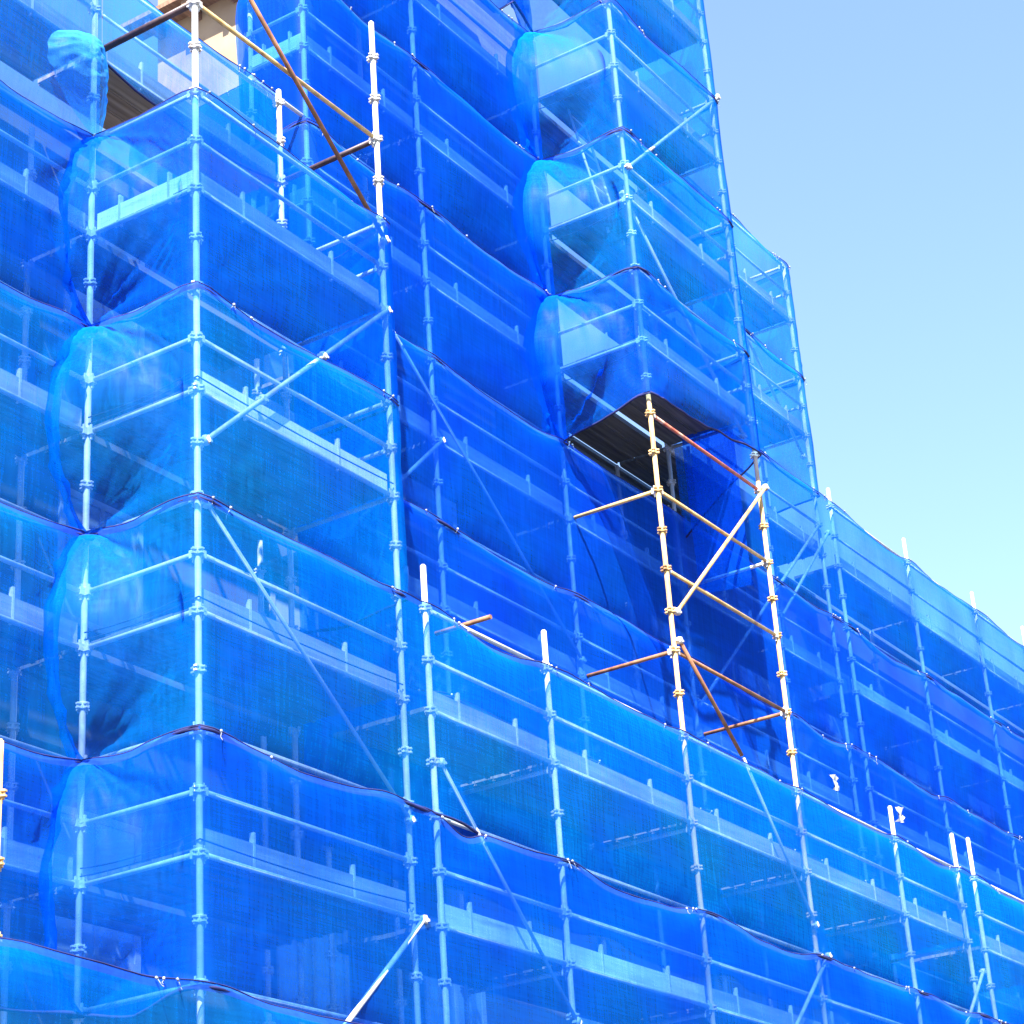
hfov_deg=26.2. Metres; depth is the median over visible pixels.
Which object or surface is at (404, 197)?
debris net
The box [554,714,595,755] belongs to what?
window
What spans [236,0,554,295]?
debris net
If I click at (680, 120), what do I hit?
toe board
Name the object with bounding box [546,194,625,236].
transom
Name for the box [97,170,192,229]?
toe board
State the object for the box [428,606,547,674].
guard rail
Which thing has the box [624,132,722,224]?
guard rail
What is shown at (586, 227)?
cable
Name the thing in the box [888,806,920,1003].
scaffold standard
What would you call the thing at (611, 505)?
transom
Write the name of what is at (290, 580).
scaffold standard
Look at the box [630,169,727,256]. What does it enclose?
guard rail
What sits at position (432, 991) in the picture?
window
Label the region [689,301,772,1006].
scaffold standard
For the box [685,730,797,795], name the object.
guard rail
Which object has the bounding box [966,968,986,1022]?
brace tube
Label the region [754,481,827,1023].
scaffold standard
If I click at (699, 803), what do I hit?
window
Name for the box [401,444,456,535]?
window
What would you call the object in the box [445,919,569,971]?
ledger
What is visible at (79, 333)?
debris net
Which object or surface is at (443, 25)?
ledger
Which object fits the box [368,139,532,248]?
scaffold deck
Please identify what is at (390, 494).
ledger
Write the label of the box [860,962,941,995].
scaffold deck
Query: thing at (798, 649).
toe board
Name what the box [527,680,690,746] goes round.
scaffold deck
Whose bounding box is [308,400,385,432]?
guard rail
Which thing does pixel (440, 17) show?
toe board
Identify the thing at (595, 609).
guard rail
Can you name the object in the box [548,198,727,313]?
scaffold deck
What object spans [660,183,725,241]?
guard rail
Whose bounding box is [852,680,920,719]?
toe board
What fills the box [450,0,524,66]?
guard rail
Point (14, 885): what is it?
scaffold deck
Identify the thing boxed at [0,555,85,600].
guard rail
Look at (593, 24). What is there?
scaffold deck
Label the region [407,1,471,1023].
scaffold standard
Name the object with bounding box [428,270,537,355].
toe board
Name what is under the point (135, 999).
guard rail
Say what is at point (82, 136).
guard rail
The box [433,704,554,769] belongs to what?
ledger
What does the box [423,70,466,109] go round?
guard rail
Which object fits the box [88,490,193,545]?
guard rail
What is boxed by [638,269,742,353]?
guard rail
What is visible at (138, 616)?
cable
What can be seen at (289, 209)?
transom
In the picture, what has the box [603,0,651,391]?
scaffold standard
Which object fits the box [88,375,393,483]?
cable
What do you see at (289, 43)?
toe board
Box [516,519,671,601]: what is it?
scaffold deck
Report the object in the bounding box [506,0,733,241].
debris net
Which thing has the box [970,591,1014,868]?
scaffold standard
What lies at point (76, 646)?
ledger
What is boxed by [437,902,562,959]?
toe board
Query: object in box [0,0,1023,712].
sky
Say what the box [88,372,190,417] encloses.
cable
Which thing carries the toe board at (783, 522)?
attached to the ledger at (784, 529)
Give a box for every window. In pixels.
[48,802,141,972]
[56,484,142,636]
[63,214,144,364]
[264,335,330,442]
[269,581,340,728]
[276,930,350,1015]
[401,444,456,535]
[408,645,467,709]
[420,914,486,1023]
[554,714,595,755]
[580,1017,615,1023]
[650,614,693,657]
[665,765,708,808]
[739,669,775,701]
[756,810,794,848]
[821,676,853,743]
[843,847,877,883]
[919,883,943,954]
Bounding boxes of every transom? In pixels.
[80,845,195,893]
[83,603,194,656]
[88,383,193,439]
[91,182,192,240]
[94,0,191,58]
[247,44,300,73]
[269,199,305,218]
[285,310,380,356]
[290,495,390,539]
[451,766,551,802]
[462,968,566,1000]
[534,62,612,102]
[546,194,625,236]
[556,335,640,375]
[569,485,655,524]
[582,646,672,679]
[596,826,690,855]
[641,160,716,196]
[649,1011,708,1023]
[657,288,730,316]
[668,419,748,452]
[684,561,766,592]
[700,711,784,739]
[720,875,805,897]
[749,321,788,336]
[762,439,793,449]
[822,917,902,938]
[890,944,966,962]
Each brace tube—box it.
[201,500,416,824]
[202,306,392,445]
[248,0,390,244]
[325,437,445,552]
[343,915,429,1023]
[395,332,586,663]
[436,758,582,1023]
[619,190,746,438]
[624,94,720,170]
[673,484,768,615]
[676,637,743,756]
[702,523,817,702]
[706,246,804,457]
[742,758,819,928]
[786,530,830,611]
[796,952,832,1023]
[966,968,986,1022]
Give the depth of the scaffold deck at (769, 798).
30.21 m
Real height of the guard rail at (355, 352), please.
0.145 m
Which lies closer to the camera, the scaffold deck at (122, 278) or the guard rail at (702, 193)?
the scaffold deck at (122, 278)
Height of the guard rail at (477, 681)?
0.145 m
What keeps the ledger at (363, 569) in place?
attached to the scaffold standard at (331, 954)
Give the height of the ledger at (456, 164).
0.145 m
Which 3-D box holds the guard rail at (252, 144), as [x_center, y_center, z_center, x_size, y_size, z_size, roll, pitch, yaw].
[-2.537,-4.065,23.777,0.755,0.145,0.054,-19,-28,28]
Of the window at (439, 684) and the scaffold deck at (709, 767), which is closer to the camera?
the window at (439, 684)
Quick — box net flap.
[53,30,108,131]
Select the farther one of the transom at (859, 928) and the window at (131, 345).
the transom at (859, 928)
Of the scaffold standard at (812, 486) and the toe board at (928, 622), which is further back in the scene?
the toe board at (928, 622)
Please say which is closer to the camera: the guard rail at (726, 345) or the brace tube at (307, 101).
the brace tube at (307, 101)
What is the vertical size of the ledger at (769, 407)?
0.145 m
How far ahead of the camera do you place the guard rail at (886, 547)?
34.89 m
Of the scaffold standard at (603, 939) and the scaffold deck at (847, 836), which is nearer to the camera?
the scaffold standard at (603, 939)
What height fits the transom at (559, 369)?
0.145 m
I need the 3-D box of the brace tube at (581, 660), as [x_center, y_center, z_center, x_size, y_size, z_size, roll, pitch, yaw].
[-0.254,-0.145,24.559,0.085,2.924,3.613,-19,-28,28]
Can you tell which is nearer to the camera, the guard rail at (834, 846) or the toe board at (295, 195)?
the toe board at (295, 195)
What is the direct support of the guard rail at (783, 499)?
attached to the scaffold standard at (812, 486)
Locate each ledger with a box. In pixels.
[0,179,90,240]
[0,387,87,439]
[0,614,84,656]
[3,863,79,893]
[13,0,93,58]
[97,55,280,186]
[198,0,376,143]
[199,182,383,312]
[200,383,394,502]
[202,603,403,704]
[203,845,413,925]
[248,73,318,133]
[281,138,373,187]
[306,46,389,113]
[311,201,418,278]
[317,369,420,433]
[322,546,444,612]
[418,1,532,103]
[420,137,543,234]
[431,284,554,374]
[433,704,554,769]
[444,446,565,521]
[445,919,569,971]
[447,605,580,676]
[556,757,693,828]
[571,524,682,587]
[572,959,712,1010]
[586,679,696,735]
[617,66,718,164]
[630,200,734,290]
[643,195,729,270]
[645,342,751,424]
[653,414,759,494]
[658,321,749,393]
[659,0,704,45]
[661,492,768,566]
[669,570,778,640]
[670,451,765,515]
[677,652,787,717]
[685,590,769,639]
[694,817,807,877]
[706,739,788,781]
[713,1001,770,1023]
[738,275,791,321]
[753,392,805,434]
[768,517,821,555]
[787,649,840,682]
[805,787,846,810]
[808,867,905,919]
[843,568,899,608]
[866,696,916,728]
[908,838,952,862]
[908,915,969,944]
[920,621,974,659]
[945,744,992,773]
[964,866,1015,892]
[991,950,1023,966]
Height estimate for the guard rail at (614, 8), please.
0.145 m
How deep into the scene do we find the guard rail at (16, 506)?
17.97 m
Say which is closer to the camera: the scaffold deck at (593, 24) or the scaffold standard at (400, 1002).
the scaffold standard at (400, 1002)
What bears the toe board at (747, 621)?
attached to the ledger at (722, 612)
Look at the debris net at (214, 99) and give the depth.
24.33 m
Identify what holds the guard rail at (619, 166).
attached to the scaffold standard at (631, 233)
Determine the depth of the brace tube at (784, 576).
30.96 m
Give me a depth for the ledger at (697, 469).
29.83 m
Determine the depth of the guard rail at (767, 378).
32.84 m
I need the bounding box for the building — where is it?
[0,0,1023,1023]
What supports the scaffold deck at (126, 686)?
attached to the scaffold standard at (12, 726)
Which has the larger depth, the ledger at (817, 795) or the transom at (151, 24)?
the ledger at (817, 795)
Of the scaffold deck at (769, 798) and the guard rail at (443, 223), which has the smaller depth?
the guard rail at (443, 223)
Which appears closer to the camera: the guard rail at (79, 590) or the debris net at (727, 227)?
the guard rail at (79, 590)
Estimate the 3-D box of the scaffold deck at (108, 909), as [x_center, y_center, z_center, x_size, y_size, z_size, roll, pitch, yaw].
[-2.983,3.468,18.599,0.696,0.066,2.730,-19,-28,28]
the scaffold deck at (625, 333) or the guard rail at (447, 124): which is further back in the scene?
the scaffold deck at (625, 333)
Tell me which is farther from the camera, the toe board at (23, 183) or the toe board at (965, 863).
the toe board at (965, 863)
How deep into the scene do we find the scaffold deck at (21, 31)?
20.53 m
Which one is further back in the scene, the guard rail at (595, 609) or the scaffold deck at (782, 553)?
the scaffold deck at (782, 553)
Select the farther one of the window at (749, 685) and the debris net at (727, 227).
the window at (749, 685)
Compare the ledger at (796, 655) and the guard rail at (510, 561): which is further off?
the ledger at (796, 655)
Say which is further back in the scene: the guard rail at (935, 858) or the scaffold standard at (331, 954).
the guard rail at (935, 858)
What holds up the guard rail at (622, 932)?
attached to the scaffold standard at (678, 692)
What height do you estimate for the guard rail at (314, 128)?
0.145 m
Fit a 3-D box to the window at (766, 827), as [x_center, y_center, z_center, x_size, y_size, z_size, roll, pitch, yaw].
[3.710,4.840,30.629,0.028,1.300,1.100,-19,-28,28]
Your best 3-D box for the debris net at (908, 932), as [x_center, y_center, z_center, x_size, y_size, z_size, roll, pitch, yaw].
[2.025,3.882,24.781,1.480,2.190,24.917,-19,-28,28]
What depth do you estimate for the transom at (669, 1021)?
23.17 m
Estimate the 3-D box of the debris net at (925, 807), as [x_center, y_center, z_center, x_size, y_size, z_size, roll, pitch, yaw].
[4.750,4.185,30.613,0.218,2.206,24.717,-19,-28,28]
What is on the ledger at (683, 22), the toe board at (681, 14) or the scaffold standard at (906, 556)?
the toe board at (681, 14)
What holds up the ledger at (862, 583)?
attached to the scaffold standard at (906, 556)
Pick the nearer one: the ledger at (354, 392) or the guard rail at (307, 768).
the guard rail at (307, 768)
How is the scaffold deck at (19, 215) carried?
attached to the scaffold standard at (12, 726)
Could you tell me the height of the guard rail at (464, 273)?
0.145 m
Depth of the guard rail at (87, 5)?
20.80 m
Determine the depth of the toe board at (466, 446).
25.14 m
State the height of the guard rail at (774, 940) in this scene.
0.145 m
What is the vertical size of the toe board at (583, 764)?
0.320 m
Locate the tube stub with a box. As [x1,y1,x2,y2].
[434,614,491,635]
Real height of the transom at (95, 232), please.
0.145 m
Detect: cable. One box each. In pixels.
[80,833,192,868]
[80,838,413,903]
[84,592,191,632]
[84,596,402,684]
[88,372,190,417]
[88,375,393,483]
[538,73,610,109]
[546,206,624,242]
[558,348,638,382]
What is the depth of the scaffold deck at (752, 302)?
34.00 m
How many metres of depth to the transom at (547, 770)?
21.91 m
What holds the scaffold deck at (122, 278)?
attached to the scaffold standard at (12, 726)
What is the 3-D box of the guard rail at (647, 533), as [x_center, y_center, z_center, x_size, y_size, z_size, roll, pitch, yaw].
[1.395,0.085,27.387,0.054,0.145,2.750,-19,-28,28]
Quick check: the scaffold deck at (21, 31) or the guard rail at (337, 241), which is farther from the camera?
the guard rail at (337, 241)
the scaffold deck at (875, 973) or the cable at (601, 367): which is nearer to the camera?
the cable at (601, 367)
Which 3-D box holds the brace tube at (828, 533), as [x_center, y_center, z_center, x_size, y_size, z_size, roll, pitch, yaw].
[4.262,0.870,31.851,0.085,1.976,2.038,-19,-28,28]
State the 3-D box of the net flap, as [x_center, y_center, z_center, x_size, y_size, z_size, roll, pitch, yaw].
[-3.874,-4.036,20.030,0.307,0.955,0.811,-14,-27,21]
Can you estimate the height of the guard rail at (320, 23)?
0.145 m
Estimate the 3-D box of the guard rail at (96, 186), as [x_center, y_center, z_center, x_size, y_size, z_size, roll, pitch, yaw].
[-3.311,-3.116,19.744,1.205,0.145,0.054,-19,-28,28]
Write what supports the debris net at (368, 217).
attached to the scaffold standard at (415, 977)
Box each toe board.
[0,162,84,228]
[0,368,81,426]
[0,586,77,642]
[0,827,72,879]
[12,0,88,51]
[97,43,274,174]
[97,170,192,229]
[199,171,378,303]
[200,370,386,489]
[202,588,396,692]
[203,828,406,912]
[252,31,300,69]
[256,184,305,215]
[306,35,406,119]
[311,189,418,269]
[316,353,420,427]
[321,531,438,603]
[418,0,525,97]
[420,125,526,216]
[426,691,547,757]
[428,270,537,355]
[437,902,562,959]
[441,431,560,511]
[446,594,574,668]
[549,744,686,817]
[564,944,702,1001]
[570,509,676,582]
[577,662,693,731]
[610,54,712,159]
[624,186,727,285]
[637,186,725,267]
[638,326,745,416]
[657,0,698,40]
[658,312,742,385]
[664,443,758,509]
[687,579,766,635]
[687,806,800,866]
[694,726,792,780]
[712,988,820,1023]
[737,267,786,317]
[751,383,797,426]
[766,506,810,544]
[783,635,829,671]
[801,855,900,910]
[803,771,849,807]
[835,560,903,607]
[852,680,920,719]
[886,824,948,856]
[899,898,963,937]
[918,612,975,662]
[937,729,993,767]
[948,850,1016,891]
[979,934,1023,959]
[985,992,1023,1008]
[988,659,1023,690]
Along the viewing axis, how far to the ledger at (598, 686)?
26.07 m
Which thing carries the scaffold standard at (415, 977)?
on the ground
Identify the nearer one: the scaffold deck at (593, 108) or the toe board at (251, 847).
the toe board at (251, 847)
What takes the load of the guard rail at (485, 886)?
attached to the scaffold standard at (432, 763)
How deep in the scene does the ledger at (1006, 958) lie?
30.82 m
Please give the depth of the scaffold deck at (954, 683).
38.20 m
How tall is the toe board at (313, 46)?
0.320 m
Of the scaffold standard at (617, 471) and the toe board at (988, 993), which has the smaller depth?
the scaffold standard at (617, 471)
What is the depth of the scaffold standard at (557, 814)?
21.48 m
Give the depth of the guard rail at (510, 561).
24.52 m
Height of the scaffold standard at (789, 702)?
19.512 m
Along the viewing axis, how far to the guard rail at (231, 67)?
22.61 m
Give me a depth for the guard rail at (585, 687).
22.60 m
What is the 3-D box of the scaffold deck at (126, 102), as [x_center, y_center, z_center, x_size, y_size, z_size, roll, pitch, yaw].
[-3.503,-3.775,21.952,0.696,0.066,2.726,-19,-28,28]
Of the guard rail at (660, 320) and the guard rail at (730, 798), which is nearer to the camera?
the guard rail at (730, 798)
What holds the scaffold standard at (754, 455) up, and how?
on the scaffold standard at (772, 598)
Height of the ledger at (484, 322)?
0.145 m
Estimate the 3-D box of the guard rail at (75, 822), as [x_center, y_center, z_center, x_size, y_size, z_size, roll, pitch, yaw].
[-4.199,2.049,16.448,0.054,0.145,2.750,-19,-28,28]
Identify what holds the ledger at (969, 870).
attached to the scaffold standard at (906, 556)
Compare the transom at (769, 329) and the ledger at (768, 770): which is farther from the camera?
the transom at (769, 329)
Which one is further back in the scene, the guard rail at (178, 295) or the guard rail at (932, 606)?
the guard rail at (932, 606)
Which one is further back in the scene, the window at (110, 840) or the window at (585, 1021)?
the window at (585, 1021)
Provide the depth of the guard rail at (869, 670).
32.97 m
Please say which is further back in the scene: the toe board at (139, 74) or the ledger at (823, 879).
the ledger at (823, 879)
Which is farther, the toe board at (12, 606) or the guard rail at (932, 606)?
the guard rail at (932, 606)
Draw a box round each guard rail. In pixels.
[0,84,90,146]
[0,129,91,193]
[0,281,86,337]
[0,333,88,387]
[0,498,82,545]
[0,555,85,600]
[0,735,79,758]
[3,799,80,832]
[77,0,95,14]
[78,976,196,1021]
[81,783,195,832]
[83,721,194,772]
[84,546,194,600]
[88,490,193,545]
[89,331,192,388]
[92,134,191,194]
[92,280,192,337]
[94,90,191,146]
[98,10,280,146]
[136,0,278,106]
[199,91,377,220]
[199,138,382,271]
[200,281,389,407]
[200,331,392,454]
[201,495,399,601]
[201,546,400,652]
[202,721,408,809]
[203,783,411,868]
[204,976,380,1023]
[246,5,299,40]
[248,121,303,147]
[252,157,303,191]
[305,10,405,90]
[308,124,386,179]
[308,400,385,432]
[311,160,422,248]
[316,228,365,251]
[324,331,432,395]
[332,0,399,54]
[336,512,442,566]
[356,267,378,277]
[358,447,388,460]
[418,104,541,199]
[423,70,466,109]
[425,212,453,230]
[426,247,529,320]
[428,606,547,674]
[431,653,551,721]
[433,360,547,433]
[438,400,549,474]
[439,809,560,868]
[442,526,552,583]
[442,864,563,914]
[444,561,576,642]
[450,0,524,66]
[532,3,605,39]
[535,31,608,70]
[542,161,622,202]
[549,663,682,740]
[552,709,688,784]
[553,127,618,160]
[553,299,636,340]
[558,264,633,298]
[564,447,650,503]
[564,856,700,916]
[569,484,669,548]
[570,912,693,957]
[580,600,608,616]
[580,638,689,696]
[610,3,711,101]
[613,33,711,127]
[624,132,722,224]
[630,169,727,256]
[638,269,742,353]
[641,304,746,387]
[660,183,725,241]
[678,100,708,115]
[680,174,728,217]
[683,310,745,360]
[684,0,697,12]
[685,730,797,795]
[687,223,724,239]
[688,557,753,599]
[691,779,793,827]
[693,436,762,485]
[698,354,735,369]
[698,700,793,746]
[705,302,735,327]
[705,915,815,953]
[708,954,820,1001]
[714,256,724,261]
[732,219,770,256]
[735,247,784,294]
[746,335,778,362]
[749,363,802,405]
[750,269,773,279]
[761,382,784,391]
[768,488,816,522]
[798,750,852,783]
[798,786,893,843]
[804,832,900,880]
[825,997,899,1023]
[834,508,900,556]
[839,538,891,578]
[845,964,916,997]
[851,630,913,669]
[859,663,925,706]
[889,799,947,834]
[898,841,957,866]
[902,877,956,903]
[916,593,974,637]
[935,710,991,747]
[944,1001,979,1012]
[951,832,1003,859]
[977,880,1023,902]
[983,914,1023,934]
[987,644,1022,670]
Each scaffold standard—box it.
[0,126,36,1023]
[0,738,6,936]
[70,0,101,1023]
[188,0,207,1023]
[245,4,275,1023]
[273,89,308,1023]
[298,0,340,1023]
[353,19,406,1023]
[367,21,422,1023]
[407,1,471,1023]
[419,564,451,1023]
[521,2,607,954]
[540,630,579,1023]
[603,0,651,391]
[615,465,666,972]
[636,187,727,992]
[645,394,717,1023]
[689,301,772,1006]
[695,5,759,480]
[728,218,830,1023]
[746,341,833,1023]
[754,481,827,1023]
[784,287,887,1023]
[826,488,892,958]
[870,631,928,1018]
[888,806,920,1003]
[902,538,952,864]
[949,833,981,1012]
[966,837,996,1023]
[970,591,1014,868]
[1021,626,1023,643]
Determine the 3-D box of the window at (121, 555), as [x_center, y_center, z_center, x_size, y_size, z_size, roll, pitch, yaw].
[-3.756,0.511,20.119,0.028,1.300,1.100,-19,-28,28]
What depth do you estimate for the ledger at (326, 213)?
23.45 m
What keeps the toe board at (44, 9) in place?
attached to the ledger at (90, 51)
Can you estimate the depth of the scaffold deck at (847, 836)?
32.11 m
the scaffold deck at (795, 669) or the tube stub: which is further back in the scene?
the scaffold deck at (795, 669)
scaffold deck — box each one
[0,0,85,81]
[0,184,82,261]
[0,393,78,456]
[0,620,73,669]
[0,869,66,902]
[13,885,291,958]
[20,648,286,746]
[26,434,282,552]
[32,236,277,372]
[38,55,272,196]
[88,848,402,941]
[91,608,392,727]
[94,388,383,529]
[99,188,375,347]
[253,47,410,155]
[257,371,421,458]
[260,545,433,626]
[267,202,416,295]
[329,706,544,787]
[336,921,559,985]
[343,0,392,16]
[361,0,524,118]
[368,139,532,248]
[379,283,543,385]
[380,442,559,535]
[388,610,567,691]
[457,763,683,844]
[468,964,701,1023]
[486,102,635,209]
[495,234,648,333]
[511,374,661,463]
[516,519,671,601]
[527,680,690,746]
[539,66,711,190]
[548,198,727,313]
[552,0,697,71]
[561,339,742,446]
[601,822,797,888]
[607,316,738,394]
[616,1007,756,1023]
[619,448,754,527]
[634,589,770,656]
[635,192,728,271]
[648,740,786,793]
[704,277,785,332]
[721,520,811,567]
[721,872,895,928]
[730,393,796,446]
[737,648,829,691]
[753,788,851,823]
[794,564,904,630]
[810,690,918,746]
[823,915,960,954]
[835,825,931,869]
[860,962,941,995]
[875,620,973,675]
[910,862,984,903]
[912,739,993,787]
[917,946,1023,991]
[943,668,1021,706]
[961,783,1018,812]
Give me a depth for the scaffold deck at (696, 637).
29.40 m
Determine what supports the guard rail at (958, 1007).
attached to the scaffold standard at (953, 847)
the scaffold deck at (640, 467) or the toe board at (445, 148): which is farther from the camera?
the scaffold deck at (640, 467)
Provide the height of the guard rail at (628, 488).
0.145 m
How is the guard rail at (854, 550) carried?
attached to the scaffold standard at (841, 597)
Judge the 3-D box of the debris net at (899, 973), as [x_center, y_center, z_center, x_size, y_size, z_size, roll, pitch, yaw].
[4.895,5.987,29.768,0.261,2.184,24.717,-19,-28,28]
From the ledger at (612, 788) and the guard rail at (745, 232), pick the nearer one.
the ledger at (612, 788)
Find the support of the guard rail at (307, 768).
attached to the scaffold standard at (415, 977)
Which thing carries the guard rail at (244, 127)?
attached to the scaffold standard at (415, 977)
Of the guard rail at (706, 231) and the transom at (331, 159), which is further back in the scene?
the guard rail at (706, 231)
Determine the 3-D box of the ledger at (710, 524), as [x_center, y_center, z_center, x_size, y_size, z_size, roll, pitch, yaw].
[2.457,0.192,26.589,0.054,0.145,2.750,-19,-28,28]
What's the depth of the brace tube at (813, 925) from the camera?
25.46 m
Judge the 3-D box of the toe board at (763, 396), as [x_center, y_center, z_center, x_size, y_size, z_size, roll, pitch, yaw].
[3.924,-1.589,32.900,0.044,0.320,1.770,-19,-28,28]
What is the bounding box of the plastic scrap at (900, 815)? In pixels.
[895,807,904,822]
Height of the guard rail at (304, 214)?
0.145 m
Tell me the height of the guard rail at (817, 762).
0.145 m
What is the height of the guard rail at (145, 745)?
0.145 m
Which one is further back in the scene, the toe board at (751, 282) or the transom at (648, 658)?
the toe board at (751, 282)
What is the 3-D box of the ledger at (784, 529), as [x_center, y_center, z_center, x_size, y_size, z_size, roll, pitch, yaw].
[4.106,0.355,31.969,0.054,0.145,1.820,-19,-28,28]
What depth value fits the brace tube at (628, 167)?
28.66 m
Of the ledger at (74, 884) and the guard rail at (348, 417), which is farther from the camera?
the guard rail at (348, 417)
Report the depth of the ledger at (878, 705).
32.85 m
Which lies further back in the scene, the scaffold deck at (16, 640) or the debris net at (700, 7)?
the debris net at (700, 7)
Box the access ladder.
[567,108,624,244]
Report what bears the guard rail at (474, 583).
attached to the scaffold standard at (603, 939)
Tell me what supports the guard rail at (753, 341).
attached to the scaffold standard at (789, 702)
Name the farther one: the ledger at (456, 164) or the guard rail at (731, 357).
the guard rail at (731, 357)
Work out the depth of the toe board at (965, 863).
34.31 m
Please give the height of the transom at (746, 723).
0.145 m
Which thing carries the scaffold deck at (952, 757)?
attached to the scaffold standard at (878, 689)
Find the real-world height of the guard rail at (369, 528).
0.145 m
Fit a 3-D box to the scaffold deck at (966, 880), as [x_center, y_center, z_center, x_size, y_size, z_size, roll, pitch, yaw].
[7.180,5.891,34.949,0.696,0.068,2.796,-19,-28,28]
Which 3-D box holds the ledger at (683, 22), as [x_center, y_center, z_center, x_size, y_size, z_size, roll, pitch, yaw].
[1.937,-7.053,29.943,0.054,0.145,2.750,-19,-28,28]
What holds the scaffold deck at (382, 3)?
attached to the scaffold standard at (400, 1002)
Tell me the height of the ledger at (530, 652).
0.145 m
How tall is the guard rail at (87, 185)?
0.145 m
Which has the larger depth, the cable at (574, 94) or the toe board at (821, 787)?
the toe board at (821, 787)
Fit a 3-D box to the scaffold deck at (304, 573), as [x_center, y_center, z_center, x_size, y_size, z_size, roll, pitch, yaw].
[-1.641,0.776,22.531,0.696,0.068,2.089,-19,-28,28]
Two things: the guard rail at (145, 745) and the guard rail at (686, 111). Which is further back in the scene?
the guard rail at (686, 111)
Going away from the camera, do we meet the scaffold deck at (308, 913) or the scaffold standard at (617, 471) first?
the scaffold deck at (308, 913)
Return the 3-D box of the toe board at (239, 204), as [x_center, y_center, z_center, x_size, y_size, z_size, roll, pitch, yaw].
[-2.053,-2.526,20.406,0.044,0.320,2.700,-19,-28,28]
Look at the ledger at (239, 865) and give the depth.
17.73 m
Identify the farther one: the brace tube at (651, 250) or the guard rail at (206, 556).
the brace tube at (651, 250)
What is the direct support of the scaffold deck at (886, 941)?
attached to the scaffold standard at (812, 486)
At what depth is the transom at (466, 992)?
21.11 m
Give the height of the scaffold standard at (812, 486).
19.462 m
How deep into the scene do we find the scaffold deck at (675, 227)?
31.51 m
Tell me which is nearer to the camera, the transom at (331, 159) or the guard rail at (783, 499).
the transom at (331, 159)
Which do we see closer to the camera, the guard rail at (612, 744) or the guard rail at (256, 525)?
the guard rail at (256, 525)
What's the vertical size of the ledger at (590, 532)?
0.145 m
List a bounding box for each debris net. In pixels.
[0,0,96,136]
[0,80,398,436]
[0,281,408,633]
[0,492,1023,1023]
[0,724,1009,1023]
[0,937,360,1023]
[102,0,278,181]
[133,83,247,165]
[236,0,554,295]
[244,0,543,163]
[254,118,566,442]
[293,314,1023,843]
[297,495,1023,951]
[299,627,1023,1023]
[481,0,532,31]
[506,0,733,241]
[507,0,717,118]
[511,126,749,376]
[525,264,761,539]
[646,173,804,394]
[673,296,819,513]
[693,427,1023,737]
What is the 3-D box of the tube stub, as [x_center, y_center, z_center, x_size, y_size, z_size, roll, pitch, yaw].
[-0.488,1.131,21.967,0.670,0.048,0.048,-19,-28,28]
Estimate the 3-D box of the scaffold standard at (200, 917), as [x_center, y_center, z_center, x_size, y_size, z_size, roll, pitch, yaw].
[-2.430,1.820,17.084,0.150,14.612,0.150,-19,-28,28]
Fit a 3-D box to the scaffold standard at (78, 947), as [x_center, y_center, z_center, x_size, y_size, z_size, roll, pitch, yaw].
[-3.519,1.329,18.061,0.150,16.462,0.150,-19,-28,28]
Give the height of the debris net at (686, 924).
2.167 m
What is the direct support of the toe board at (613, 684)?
attached to the ledger at (598, 686)
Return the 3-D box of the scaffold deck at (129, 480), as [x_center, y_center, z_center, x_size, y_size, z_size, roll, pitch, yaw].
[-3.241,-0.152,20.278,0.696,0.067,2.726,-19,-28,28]
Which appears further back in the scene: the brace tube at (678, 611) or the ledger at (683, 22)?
the ledger at (683, 22)
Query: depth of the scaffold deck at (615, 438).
28.39 m
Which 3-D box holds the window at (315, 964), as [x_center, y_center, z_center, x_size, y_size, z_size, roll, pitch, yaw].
[-1.914,4.182,21.180,0.028,1.300,1.100,-19,-28,28]
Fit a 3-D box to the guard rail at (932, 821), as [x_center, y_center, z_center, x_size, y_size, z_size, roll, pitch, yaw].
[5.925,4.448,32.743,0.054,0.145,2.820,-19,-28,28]
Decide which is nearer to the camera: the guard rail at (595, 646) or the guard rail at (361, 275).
the guard rail at (361, 275)
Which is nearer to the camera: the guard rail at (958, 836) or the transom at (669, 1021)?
the transom at (669, 1021)
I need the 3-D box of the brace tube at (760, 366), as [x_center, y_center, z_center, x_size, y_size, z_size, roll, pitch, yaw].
[3.621,-2.364,32.885,0.085,2.520,2.702,-19,-28,28]
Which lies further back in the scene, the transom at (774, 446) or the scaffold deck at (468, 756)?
the transom at (774, 446)
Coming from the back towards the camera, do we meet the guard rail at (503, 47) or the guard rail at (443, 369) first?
the guard rail at (503, 47)
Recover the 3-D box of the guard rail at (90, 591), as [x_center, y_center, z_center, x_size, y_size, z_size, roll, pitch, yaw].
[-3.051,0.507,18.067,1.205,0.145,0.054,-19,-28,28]
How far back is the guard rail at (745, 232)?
33.83 m
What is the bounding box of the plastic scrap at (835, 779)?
[830,774,838,791]
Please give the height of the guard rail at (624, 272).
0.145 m
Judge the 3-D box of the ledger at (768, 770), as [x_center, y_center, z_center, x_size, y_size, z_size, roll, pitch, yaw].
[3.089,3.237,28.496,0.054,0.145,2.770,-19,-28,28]
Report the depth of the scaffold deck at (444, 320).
25.85 m
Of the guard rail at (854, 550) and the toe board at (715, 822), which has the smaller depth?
the toe board at (715, 822)
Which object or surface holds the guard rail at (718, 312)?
attached to the scaffold standard at (789, 702)
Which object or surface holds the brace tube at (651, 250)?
attached to the scaffold standard at (754, 455)
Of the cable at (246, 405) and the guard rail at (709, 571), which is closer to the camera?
the cable at (246, 405)
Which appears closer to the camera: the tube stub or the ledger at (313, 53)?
the tube stub
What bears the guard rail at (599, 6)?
attached to the scaffold standard at (631, 233)
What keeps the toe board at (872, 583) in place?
attached to the ledger at (862, 583)
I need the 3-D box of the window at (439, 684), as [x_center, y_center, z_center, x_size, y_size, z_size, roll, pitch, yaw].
[-0.792,2.230,24.292,0.028,1.300,1.100,-19,-28,28]

